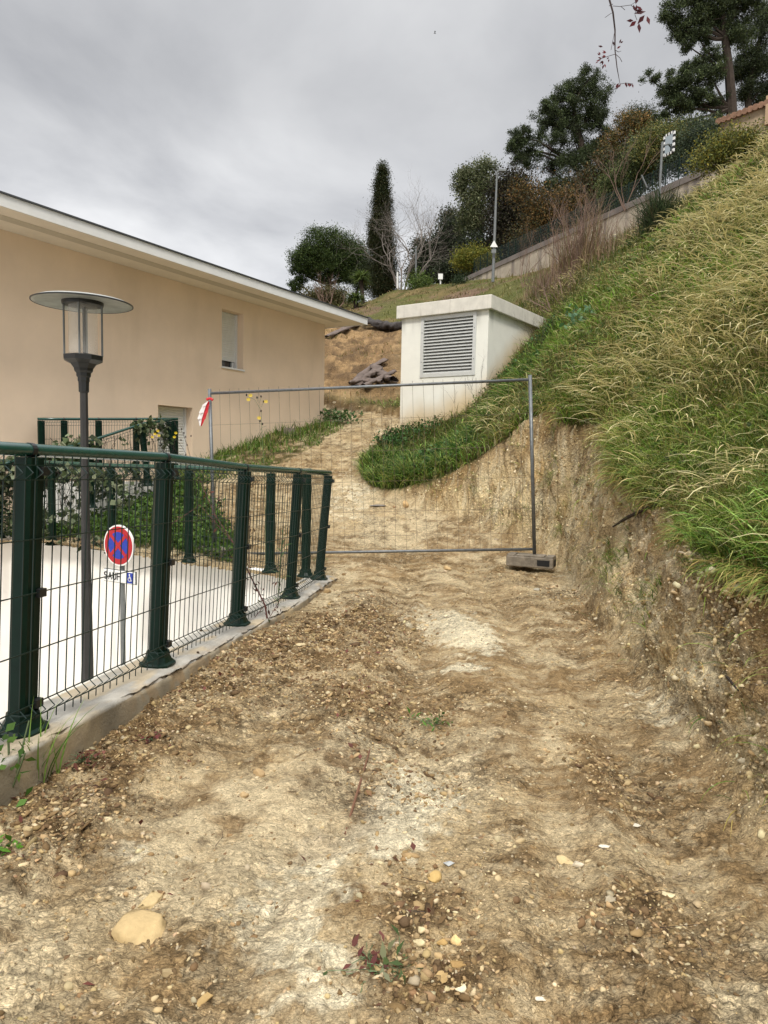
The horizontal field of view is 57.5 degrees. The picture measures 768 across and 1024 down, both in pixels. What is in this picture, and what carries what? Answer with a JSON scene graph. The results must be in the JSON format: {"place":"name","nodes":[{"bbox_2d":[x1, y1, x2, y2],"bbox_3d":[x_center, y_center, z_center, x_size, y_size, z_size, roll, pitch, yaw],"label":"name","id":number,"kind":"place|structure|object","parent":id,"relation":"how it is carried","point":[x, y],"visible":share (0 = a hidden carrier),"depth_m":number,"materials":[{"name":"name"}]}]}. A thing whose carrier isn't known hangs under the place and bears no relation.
{"place":"outdoors","nodes":[
{"label":"outdoors","id":0,"kind":"place"},
{"bbox_2d":[0,157,767,1023],"bbox_3d":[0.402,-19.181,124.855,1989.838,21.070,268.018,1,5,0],"label":"ground","id":1,"kind":"structure","parent":0,"point":[278,807],"depth_m":2.73,"materials":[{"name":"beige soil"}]},
{"bbox_2d":[0,834,23,855],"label":"weed","id":2,"kind":"object","parent":1,"relation":"on","point":[9,838],"visible":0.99,"depth_m":2.22,"materials":[{"name":"green plant"}]},
{"bbox_2d":[0,721,35,806],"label":"leafy weed","id":3,"kind":"object","parent":1,"relation":"on","point":[9,727],"visible":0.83,"depth_m":2.50,"materials":[{"name":"green plant"}]},
{"bbox_2d":[2,697,97,782],"bbox_3d":[-1.312,0.870,2.672,0.277,0.337,0.446,3,5,23],"label":"grass tuft","id":4,"kind":"object","parent":1,"relation":"on","point":[59,750],"visible":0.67,"depth_m":2.70,"materials":[{"name":"green plant"}]},
{"bbox_2d":[61,748,105,770],"bbox_3d":[-1.226,1.002,2.818,0.207,0.079,0.176,1,5,0],"label":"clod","id":5,"kind":"object","parent":1,"relation":"on","point":[95,754],"visible":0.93,"depth_m":2.82,"materials":[{"name":"brown soil"}]},
{"bbox_2d":[43,481,152,522],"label":"retaining wall","id":6,"kind":"structure","parent":1,"relation":"on","point":[66,487],"depth_m":11.28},
{"bbox_2d":[0,418,180,534],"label":"fence","id":7,"kind":"object","parent":6,"relation":"on","point":[143,443],"visible":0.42,"depth_m":11.33,"materials":[{"name":"metal"}]},
{"bbox_2d":[0,433,105,501],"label":"ivy","id":8,"kind":"object","parent":7,"relation":"attached to","point":[67,442],"visible":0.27,"depth_m":10.20,"materials":[{"name":"green plant"}]},
{"bbox_2d":[24,414,177,515],"bbox_3d":[-4.345,-0.722,11.002,0.536,1.785,2.787,4,6,34],"label":"ivy","id":9,"kind":"object","parent":7,"relation":"attached to","point":[146,431],"visible":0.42,"depth_m":11.43,"materials":[{"name":"green plant"}]},
{"bbox_2d":[37,417,177,481],"bbox_3d":[-4.540,-1.038,11.665,2.316,1.164,0.194,-2,6,-35],"label":"fence","id":10,"kind":"object","parent":6,"relation":"on","point":[63,425],"visible":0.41,"depth_m":11.50,"materials":[{"name":"metal"}]},
{"bbox_2d":[5,471,234,561],"bbox_3d":[-4.731,-0.140,11.449,8.470,1.147,3.273,4,5,28],"label":"ground ivy","id":11,"kind":"object","parent":1,"relation":"on","point":[137,522],"visible":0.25,"depth_m":9.72,"materials":[{"name":"green plant"}]},
{"bbox_2d":[111,909,165,947],"bbox_3d":[-0.657,1.153,1.921,0.167,0.068,0.131,3,5,20],"label":"stone","id":12,"kind":"object","parent":1,"relation":"on","point":[136,926],"visible":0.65,"depth_m":1.90,"materials":[{"name":"beige stone"}]},
{"bbox_2d":[136,890,162,908],"bbox_3d":[-0.688,1.136,2.047,0.071,0.028,0.094,1,5,0],"label":"stone","id":13,"kind":"object","parent":1,"relation":"on","point":[151,899],"visible":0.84,"depth_m":2.03,"materials":[{"name":"beige stone"}]},
{"bbox_2d":[0,459,311,577],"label":"fence","id":14,"kind":"object","parent":1,"relation":"on","point":[112,507],"visible":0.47,"depth_m":8.03,"materials":[{"name":"green paint"}]},
{"bbox_2d":[0,462,138,551],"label":"ivy","id":15,"kind":"object","parent":14,"relation":"attached to","point":[74,516],"visible":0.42,"depth_m":9.09,"materials":[{"name":"green plant"}]},
{"bbox_2d":[0,575,337,805],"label":"kerb","id":16,"kind":"structure","parent":1,"relation":"on","point":[125,702],"depth_m":3.26,"materials":[{"name":"concrete"}]},
{"bbox_2d":[0,441,334,739],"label":"fence","id":17,"kind":"object","parent":16,"relation":"on","point":[28,591],"visible":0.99,"depth_m":3.43,"materials":[{"name":"green metal"}]},
{"bbox_2d":[151,428,197,523],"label":"yellow flower stalk","id":18,"kind":"object","parent":1,"relation":"on","point":[158,435],"visible":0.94,"depth_m":9.56,"materials":[{"name":"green plant"}]},
{"bbox_2d":[3,411,348,553],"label":"verge grass","id":19,"kind":"structure","parent":1,"relation":"on","point":[248,446],"depth_m":14.92,"materials":[{"name":"green plant"}]},
{"bbox_2d":[0,191,368,531],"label":"house","id":20,"kind":"structure","parent":1,"relation":"on","point":[185,334],"depth_m":12.78,"materials":[{"name":"beige paint"}]},
{"bbox_2d":[222,315,237,368],"bbox_3d":[-3.422,-3.656,14.995,0.111,1.210,0.665,4,6,35],"label":"window frame","id":21,"kind":"structure","parent":20,"relation":"in","point":[224,363],"depth_m":15.20,"materials":[{"name":"white plastic"}]},
{"bbox_2d":[196,992,213,1006],"bbox_3d":[-0.433,1.175,1.692,0.024,0.009,0.054,5,6,36],"label":"stone","id":22,"kind":"object","parent":1,"relation":"on","point":[206,997],"visible":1,"depth_m":1.69,"materials":[{"name":"beige stone"}]},
{"bbox_2d":[193,545,231,557],"bbox_3d":[-2.103,0.498,8.629,0.544,0.136,0.234,4,5,31],"label":"foot block","id":23,"kind":"object","parent":1,"relation":"on","point":[221,555],"depth_m":8.46,"materials":[{"name":"grey concrete"}]},
{"bbox_2d":[208,375,535,554],"bbox_3d":[-0.179,-0.492,8.314,3.976,2.270,0.057,2,5,7],"label":"site fence","id":24,"kind":"object","parent":23,"relation":"on","point":[412,384],"visible":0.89,"depth_m":8.26,"materials":[{"name":"metal"}]},
{"bbox_2d":[197,397,213,425],"bbox_3d":[-2.147,-1.209,8.425,0.188,0.347,0.046,1,5,0],"label":"barrier tape","id":25,"kind":"object","parent":24,"relation":"attached to","point":[203,412],"visible":1,"depth_m":8.43,"materials":[{"name":"plastic"}]},
{"bbox_2d":[1,437,449,1005],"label":"leaf litter","id":26,"kind":"object","parent":1,"relation":"on","point":[413,845],"visible":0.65,"depth_m":2.93,"materials":[{"name":"brown plant"}]},
{"bbox_2d":[172,481,280,622],"bbox_3d":[-1.154,0.363,5.198,0.820,1.392,0.215,2,5,8],"label":"red leaved shrub","id":27,"kind":"object","parent":1,"relation":"on","point":[255,586],"visible":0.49,"depth_m":5.16,"materials":[{"name":"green plant"}]},
{"bbox_2d":[246,394,267,574],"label":"yellow flower stalk","id":28,"kind":"object","parent":1,"relation":"on","point":[264,401],"visible":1,"depth_m":7.55,"materials":[{"name":"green plant"}]},
{"bbox_2d":[271,530,288,606],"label":"willowy weed","id":29,"kind":"object","parent":1,"relation":"on","point":[279,567],"visible":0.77,"depth_m":5.66,"materials":[{"name":"green plant"}]},
{"bbox_2d":[297,278,351,307],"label":"shrub","id":30,"kind":"object","parent":1,"relation":"on","point":[337,294],"visible":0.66,"depth_m":42.76,"materials":[{"name":"green plant"}]},
{"bbox_2d":[284,220,368,293],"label":"umbrella pine","id":31,"kind":"object","parent":1,"relation":"on","point":[309,260],"visible":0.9,"depth_m":48.03,"materials":[{"name":"green plant"}]},
{"bbox_2d":[313,271,350,305],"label":"bare shrub","id":32,"kind":"object","parent":1,"relation":"on","point":[329,292],"visible":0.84,"depth_m":37.37,"materials":[{"name":"grey plant"}]},
{"bbox_2d":[317,407,363,423],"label":"leafy clump","id":33,"kind":"object","parent":1,"relation":"on","point":[331,415],"visible":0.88,"depth_m":17.82,"materials":[{"name":"green plant"}]},
{"bbox_2d":[325,326,357,337],"bbox_3d":[-1.325,-6.845,26.175,0.665,1.137,3.185,3,5,23],"label":"ground cloth","id":34,"kind":"object","parent":1,"relation":"on","point":[340,330],"visible":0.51,"depth_m":25.51,"materials":[{"name":"grey fabric"}]},
{"bbox_2d":[332,249,373,301],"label":"pine","id":35,"kind":"object","parent":1,"relation":"on","point":[357,286],"visible":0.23,"depth_m":47.60,"materials":[{"name":"green plant"}]},
{"bbox_2d":[343,288,367,307],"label":"yucca","id":36,"kind":"object","parent":1,"relation":"on","point":[355,299],"visible":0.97,"depth_m":35.14,"materials":[{"name":"green plant"}]},
{"bbox_2d":[344,749,370,833],"bbox_3d":[-0.097,1.096,2.795,0.010,0.029,0.669,2,5,6],"label":"stick","id":37,"kind":"object","parent":1,"relation":"on","point":[355,797],"visible":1,"depth_m":2.73,"materials":[{"name":"brown wood"}]},
{"bbox_2d":[349,268,372,304],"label":"yucca","id":38,"kind":"object","parent":1,"relation":"on","point":[360,277],"visible":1,"depth_m":37.06,"materials":[{"name":"green plant"}]},
{"bbox_2d":[326,330,400,400],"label":"slope tufts","id":39,"kind":"object","parent":1,"relation":"on","point":[361,354],"visible":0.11,"depth_m":23.15,"materials":[{"name":"green plant"}]},
{"bbox_2d":[342,934,387,974],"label":"weed","id":40,"kind":"object","parent":1,"relation":"on","point":[374,958],"visible":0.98,"depth_m":1.79,"materials":[{"name":"green plant"}]},
{"bbox_2d":[0,587,739,1023],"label":"clods","id":41,"kind":"object","parent":1,"relation":"on","point":[426,967],"visible":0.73,"depth_m":2.70,"materials":[{"name":"soil"}]},
{"bbox_2d":[348,358,398,385],"bbox_3d":[-0.408,-4.198,21.042,1.455,1.120,1.843,0,5,-14],"label":"cloth heap","id":42,"kind":"object","parent":1,"relation":"on","point":[367,373],"visible":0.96,"depth_m":20.70,"materials":[{"name":"grey fabric"}]},
{"bbox_2d":[362,159,404,299],"bbox_3d":[0.047,-15.906,40.283,2.820,8.516,3.027,1,5,0],"label":"cypress","id":43,"kind":"object","parent":1,"relation":"on","point":[380,279],"visible":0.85,"depth_m":39.90,"materials":[{"name":"green plant"}]},
{"bbox_2d":[332,202,437,289],"bbox_3d":[0.084,-14.889,38.674,6.006,5.824,6.988,1,5,0],"label":"bare tree","id":44,"kind":"object","parent":1,"relation":"on","point":[390,266],"visible":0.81,"depth_m":38.71,"materials":[{"name":"grey plant"}]},
{"bbox_2d":[368,317,401,331],"bbox_3d":[0.227,-7.091,26.361,2.543,0.728,1.155,3,5,16],"label":"ground cloth","id":45,"kind":"object","parent":1,"relation":"on","point":[385,325],"visible":0.6,"depth_m":26.01,"materials":[{"name":"grey fabric"}]},
{"bbox_2d":[323,924,448,992],"bbox_3d":[0.011,1.145,1.722,0.248,0.086,0.234,-3,6,-42],"label":"weed","id":46,"kind":"object","parent":1,"relation":"on","point":[383,952],"visible":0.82,"depth_m":1.77,"materials":[{"name":"green plant"}]},
{"bbox_2d":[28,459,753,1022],"bbox_3d":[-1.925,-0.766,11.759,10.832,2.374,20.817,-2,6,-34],"label":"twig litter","id":47,"kind":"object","parent":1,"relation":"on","point":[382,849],"visible":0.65,"depth_m":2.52,"materials":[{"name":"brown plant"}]},
{"bbox_2d":[358,170,460,289],"bbox_3d":[1.530,-15.232,37.923,7.588,6.917,4.749,-3,6,-45],"label":"bare tree","id":48,"kind":"object","parent":1,"relation":"on","point":[414,256],"visible":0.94,"depth_m":38.44,"materials":[{"name":"grey plant"}]},
{"bbox_2d":[399,266,437,289],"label":"bush","id":49,"kind":"object","parent":1,"relation":"on","point":[420,281],"visible":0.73,"depth_m":36.39,"materials":[{"name":"green plant"}]},
{"bbox_2d":[400,706,452,730],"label":"weed","id":50,"kind":"object","parent":1,"relation":"on","point":[429,722],"visible":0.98,"depth_m":3.50,"materials":[{"name":"green plant"}]},
{"bbox_2d":[399,202,458,283],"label":"holm oak","id":51,"kind":"object","parent":1,"relation":"on","point":[445,211],"visible":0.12,"depth_m":50.29,"materials":[{"name":"green plant"}]},
{"bbox_2d":[428,870,441,882],"bbox_3d":[0.157,1.125,2.162,0.049,0.024,0.040,-3,6,-39],"label":"stone","id":52,"kind":"object","parent":1,"relation":"on","point":[435,876],"visible":1,"depth_m":2.15,"materials":[{"name":"beige stone"}]},
{"bbox_2d":[403,211,479,283],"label":"holm oak","id":53,"kind":"object","parent":1,"relation":"on","point":[447,241],"visible":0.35,"depth_m":44.03,"materials":[{"name":"green plant"}]},
{"bbox_2d":[436,970,447,983],"bbox_3d":[0.141,1.152,1.734,0.045,0.018,0.027,-1,5,-28],"label":"stone","id":54,"kind":"object","parent":1,"relation":"on","point":[444,979],"visible":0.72,"depth_m":1.73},
{"bbox_2d":[351,327,550,489],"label":"lush grass","id":55,"kind":"structure","parent":1,"relation":"on","point":[411,459],"depth_m":12.23,"materials":[{"name":"green plant"}]},
{"bbox_2d":[450,960,465,967],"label":"stone","id":56,"kind":"object","parent":1,"relation":"on","point":[455,964],"visible":1,"depth_m":1.75,"materials":[{"name":"beige stone"}]},
{"bbox_2d":[447,269,470,287],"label":"bush","id":57,"kind":"object","parent":1,"relation":"on","point":[458,279],"visible":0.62,"depth_m":34.52,"materials":[{"name":"green plant"}]},
{"bbox_2d":[372,315,553,481],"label":"leafy weeds","id":58,"kind":"object","parent":1,"relation":"on","point":[414,429],"visible":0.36,"depth_m":14.76,"materials":[{"name":"green plant"}]},
{"bbox_2d":[423,225,506,283],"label":"dark thicket","id":59,"kind":"object","parent":1,"relation":"on","point":[442,267],"visible":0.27,"depth_m":41.55,"materials":[{"name":"green plant"}]},
{"bbox_2d":[396,294,545,429],"bbox_3d":[2.216,-2.862,17.307,2.468,4.020,3.324,4,6,35],"label":"ventilation kiosk","id":60,"kind":"object","parent":1,"relation":"on","point":[451,340],"visible":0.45,"depth_m":15.97,"materials":[{"name":"concrete"}]},
{"bbox_2d":[449,237,501,274],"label":"yellow bush","id":61,"kind":"object","parent":1,"relation":"on","point":[462,259],"visible":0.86,"depth_m":37.19,"materials":[{"name":"green plant"}]},
{"bbox_2d":[448,152,504,238],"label":"slender tree","id":62,"kind":"object","parent":1,"relation":"on","point":[473,177],"visible":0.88,"depth_m":42.16,"materials":[{"name":"green plant"}]},
{"bbox_2d":[331,224,628,403],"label":"dry turf","id":63,"kind":"structure","parent":1,"relation":"on","point":[511,276],"depth_m":30.69,"materials":[{"name":"green plant"}]},
{"bbox_2d":[491,169,505,281],"bbox_3d":[5.005,-12.492,30.588,0.462,4.793,0.140,1,5,0],"label":"street lamp","id":64,"kind":"object","parent":1,"relation":"on","point":[494,239],"visible":0.97,"depth_m":30.54,"materials":[{"name":"grey metal"}]},
{"bbox_2d":[477,157,552,260],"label":"dark tree","id":65,"kind":"object","parent":1,"relation":"on","point":[505,215],"visible":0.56,"depth_m":40.15,"materials":[{"name":"green plant"}]},
{"bbox_2d":[506,552,555,568],"bbox_3d":[1.712,0.562,8.136,0.544,0.136,0.234,3,5,23],"label":"foot block","id":66,"kind":"object","parent":1,"relation":"on","point":[543,561],"depth_m":8.05,"materials":[{"name":"grey concrete"}]},
{"bbox_2d":[509,219,558,287],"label":"red twig shrub","id":67,"kind":"object","parent":1,"relation":"on","point":[523,255],"visible":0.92,"depth_m":25.27,"materials":[{"name":"brown plant"}]},
{"bbox_2d":[514,255,558,303],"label":"dry scrub","id":68,"kind":"object","parent":1,"relation":"on","point":[538,284],"visible":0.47,"depth_m":21.53,"materials":[{"name":"brown plant"}]},
{"bbox_2d":[494,168,592,245],"bbox_3d":[8.068,-14.935,34.926,3.996,4.361,4.225,-3,6,-40],"label":"autumn shrub","id":69,"kind":"object","parent":1,"relation":"on","point":[541,217],"visible":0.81,"depth_m":34.65,"materials":[{"name":"brown plant"}]},
{"bbox_2d":[518,298,568,348],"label":"dry weed","id":70,"kind":"object","parent":1,"relation":"on","point":[542,330],"visible":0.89,"depth_m":14.01,"materials":[{"name":"brown plant"}]},
{"bbox_2d":[332,400,767,840],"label":"bank stones","id":71,"kind":"object","parent":1,"relation":"on","point":[749,774],"visible":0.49,"depth_m":3.59,"materials":[{"name":"beige stone"}]},
{"bbox_2d":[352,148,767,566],"bbox_3d":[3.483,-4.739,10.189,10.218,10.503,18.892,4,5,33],"label":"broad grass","id":72,"kind":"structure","parent":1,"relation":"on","point":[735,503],"depth_m":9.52,"materials":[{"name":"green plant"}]},
{"bbox_2d":[521,256,598,312],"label":"red twig shrub","id":73,"kind":"object","parent":1,"relation":"on","point":[558,291],"visible":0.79,"depth_m":18.24,"materials":[{"name":"brown plant"}]},
{"bbox_2d":[503,61,618,197],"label":"pine","id":74,"kind":"object","parent":1,"relation":"on","point":[556,120],"visible":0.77,"depth_m":42.83,"materials":[{"name":"green plant"}]},
{"bbox_2d":[556,854,573,864],"bbox_3d":[0.598,1.157,2.324,0.041,0.014,0.069,-3,6,-44],"label":"stone","id":75,"kind":"object","parent":1,"relation":"on","point":[561,859],"visible":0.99,"depth_m":2.32,"materials":[{"name":"beige stone"}]},
{"bbox_2d":[500,138,645,258],"bbox_3d":[10.303,-16.527,37.760,8.395,6.863,4.581,1,5,0],"label":"dark thicket","id":76,"kind":"object","parent":1,"relation":"on","point":[591,174],"visible":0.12,"depth_m":37.24,"materials":[{"name":"green plant"}]},
{"bbox_2d":[558,304,595,329],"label":"bluish weed","id":77,"kind":"object","parent":1,"relation":"on","point":[572,315],"visible":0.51,"depth_m":12.74,"materials":[{"name":"green plant"}]},
{"bbox_2d":[523,196,641,300],"bbox_3d":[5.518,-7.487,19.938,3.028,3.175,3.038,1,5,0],"label":"dry scrub","id":78,"kind":"object","parent":1,"relation":"on","point":[567,257],"visible":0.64,"depth_m":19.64,"materials":[{"name":"brown plant"}]},
{"bbox_2d":[403,199,767,845],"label":"overhanging grass","id":79,"kind":"structure","parent":1,"relation":"on","point":[749,578],"depth_m":5.49,"materials":[{"name":"green plant"}]},
{"bbox_2d":[538,168,639,269],"bbox_3d":[5.933,-7.820,19.825,3.209,3.671,2.293,1,5,0],"label":"red twig shrub","id":80,"kind":"object","parent":1,"relation":"on","point":[582,220],"visible":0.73,"depth_m":19.63,"materials":[{"name":"plant"}]},
{"bbox_2d":[465,163,729,280],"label":"road wall","id":81,"kind":"structure","parent":1,"relation":"on","point":[511,263],"depth_m":28.92,"materials":[{"name":"concrete"}]},
{"bbox_2d":[430,407,766,688],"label":"bank tufts","id":82,"kind":"object","parent":1,"relation":"on","point":[647,582],"visible":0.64,"depth_m":5.64,"materials":[{"name":"brown plant"}]},
{"bbox_2d":[474,139,734,271],"bbox_3d":[8.074,-12.110,29.535,0.038,1.881,15.341,-1,5,-26],"label":"netting fence","id":83,"kind":"object","parent":1,"relation":"on","point":[516,248],"visible":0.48,"depth_m":29.25,"materials":[{"name":"metal"}]},
{"bbox_2d":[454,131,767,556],"bbox_3d":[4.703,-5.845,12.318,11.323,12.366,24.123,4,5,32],"label":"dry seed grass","id":84,"kind":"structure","parent":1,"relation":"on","point":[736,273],"depth_m":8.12,"materials":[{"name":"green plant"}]},
{"bbox_2d":[592,105,654,162],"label":"autumn tree","id":85,"kind":"object","parent":1,"relation":"on","point":[624,131],"visible":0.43,"depth_m":41.05,"materials":[{"name":"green plant"}]},
{"bbox_2d":[589,124,660,210],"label":"bare twigs","id":86,"kind":"object","parent":1,"relation":"on","point":[622,203],"visible":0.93,"depth_m":26.06,"materials":[{"name":"brown plant"}]},
{"bbox_2d":[583,133,671,213],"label":"hedge bush","id":87,"kind":"object","parent":1,"relation":"on","point":[630,174],"visible":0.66,"depth_m":28.64,"materials":[{"name":"green plant"}]},
{"bbox_2d":[612,504,656,526],"bbox_3d":[1.999,0.036,5.661,0.057,0.281,0.976,1,5,-1],"label":"root","id":88,"kind":"object","parent":1,"relation":"on","point":[628,517],"visible":0.8,"depth_m":5.61,"materials":[{"name":"brown plant"}]},
{"bbox_2d":[629,928,643,936],"bbox_3d":[0.698,1.162,1.936,0.043,0.017,0.039,1,5,0],"label":"stone","id":89,"kind":"object","parent":1,"relation":"on","point":[637,933],"visible":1,"depth_m":1.93,"materials":[{"name":"beige stone"}]},
{"bbox_2d":[615,98,664,129],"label":"round pine","id":90,"kind":"object","parent":1,"relation":"on","point":[641,107],"visible":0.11,"depth_m":49.23,"materials":[{"name":"green plant"}]},
{"bbox_2d":[624,176,691,237],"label":"broom bush","id":91,"kind":"object","parent":1,"relation":"on","point":[654,206],"visible":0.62,"depth_m":16.19,"materials":[{"name":"green plant"}]},
{"bbox_2d":[623,110,698,184],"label":"hedge bush","id":92,"kind":"object","parent":1,"relation":"on","point":[655,146],"visible":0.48,"depth_m":27.59,"materials":[{"name":"green plant"}]},
{"bbox_2d":[658,130,675,195],"bbox_3d":[9.584,-11.849,23.867,0.284,2.127,0.520,-1,5,-21],"label":"traffic mirror","id":93,"kind":"object","parent":1,"relation":"on","point":[668,146],"visible":0.98,"depth_m":23.86,"materials":[{"name":"grey metal"}]},
{"bbox_2d":[621,107,736,156],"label":"hill hedge","id":94,"kind":"object","parent":1,"relation":"on","point":[689,119],"visible":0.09,"depth_m":29.43,"materials":[{"name":"green plant"}]},
{"bbox_2d":[644,102,729,183],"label":"hedge bush","id":95,"kind":"object","parent":1,"relation":"on","point":[693,134],"visible":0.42,"depth_m":26.65,"materials":[{"name":"green plant"}]},
{"bbox_2d":[638,0,767,124],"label":"tall pine","id":96,"kind":"object","parent":1,"relation":"on","point":[704,18],"visible":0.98,"depth_m":32.19,"materials":[{"name":"green plant"}]},
{"bbox_2d":[674,113,767,186],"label":"yellowing bush","id":97,"kind":"object","parent":1,"relation":"on","point":[722,152],"visible":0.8,"depth_m":16.16,"materials":[{"name":"green plant"}]},
{"bbox_2d":[715,95,767,155],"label":"house","id":98,"kind":"structure","parent":1,"relation":"on","point":[756,111],"depth_m":25.57,"materials":[{"name":"paint"}]},
{"bbox_2d":[732,0,767,107],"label":"tall pine","id":99,"kind":"object","parent":1,"relation":"on","point":[750,65],"visible":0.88,"depth_m":35.02,"materials":[{"name":"green plant"}]},
{"bbox_2d":[0,0,767,301],"label":"sky","id":100,"kind":"structure","parent":0,"point":[217,132],"materials":[{"name":"grey"}]},
{"bbox_2d":[356,141,767,574],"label":"long grass","id":101,"kind":"structure","parent":0,"point":[694,457],"depth_m":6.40,"materials":[{"name":"green plant"}]},
{"bbox_2d":[596,0,649,87],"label":"hanging twig","id":102,"kind":"object","parent":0,"point":[638,10],"visible":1,"depth_m":3.45,"materials":[{"name":"brown plant"}]},
{"label":"ramp floor","id":103,"kind":"structure","parent":0,"visible":0},
{"bbox_2d":[29,291,133,682],"bbox_3d":[-2.381,1.269,5.624,0.738,5.870,0.738,1,5,0],"label":"street lamp","id":104,"kind":"object","parent":103,"relation":"on","point":[84,363],"visible":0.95,"depth_m":5.44,"materials":[{"name":"grey metal"}]},
{"bbox_2d":[104,525,136,665],"bbox_3d":[-2.925,2.075,7.827,0.490,3.886,0.084,4,5,27],"label":"traffic sign","id":105,"kind":"object","parent":103,"relation":"on","point":[117,559],"visible":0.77,"depth_m":7.68,"materials":[{"name":"blue metal"}]},
{"bbox_2d":[0,535,285,719],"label":"pavement","id":106,"kind":"structure","parent":103,"relation":"on","point":[5,605],"depth_m":9.12,"materials":[{"name":"grey concrete"}]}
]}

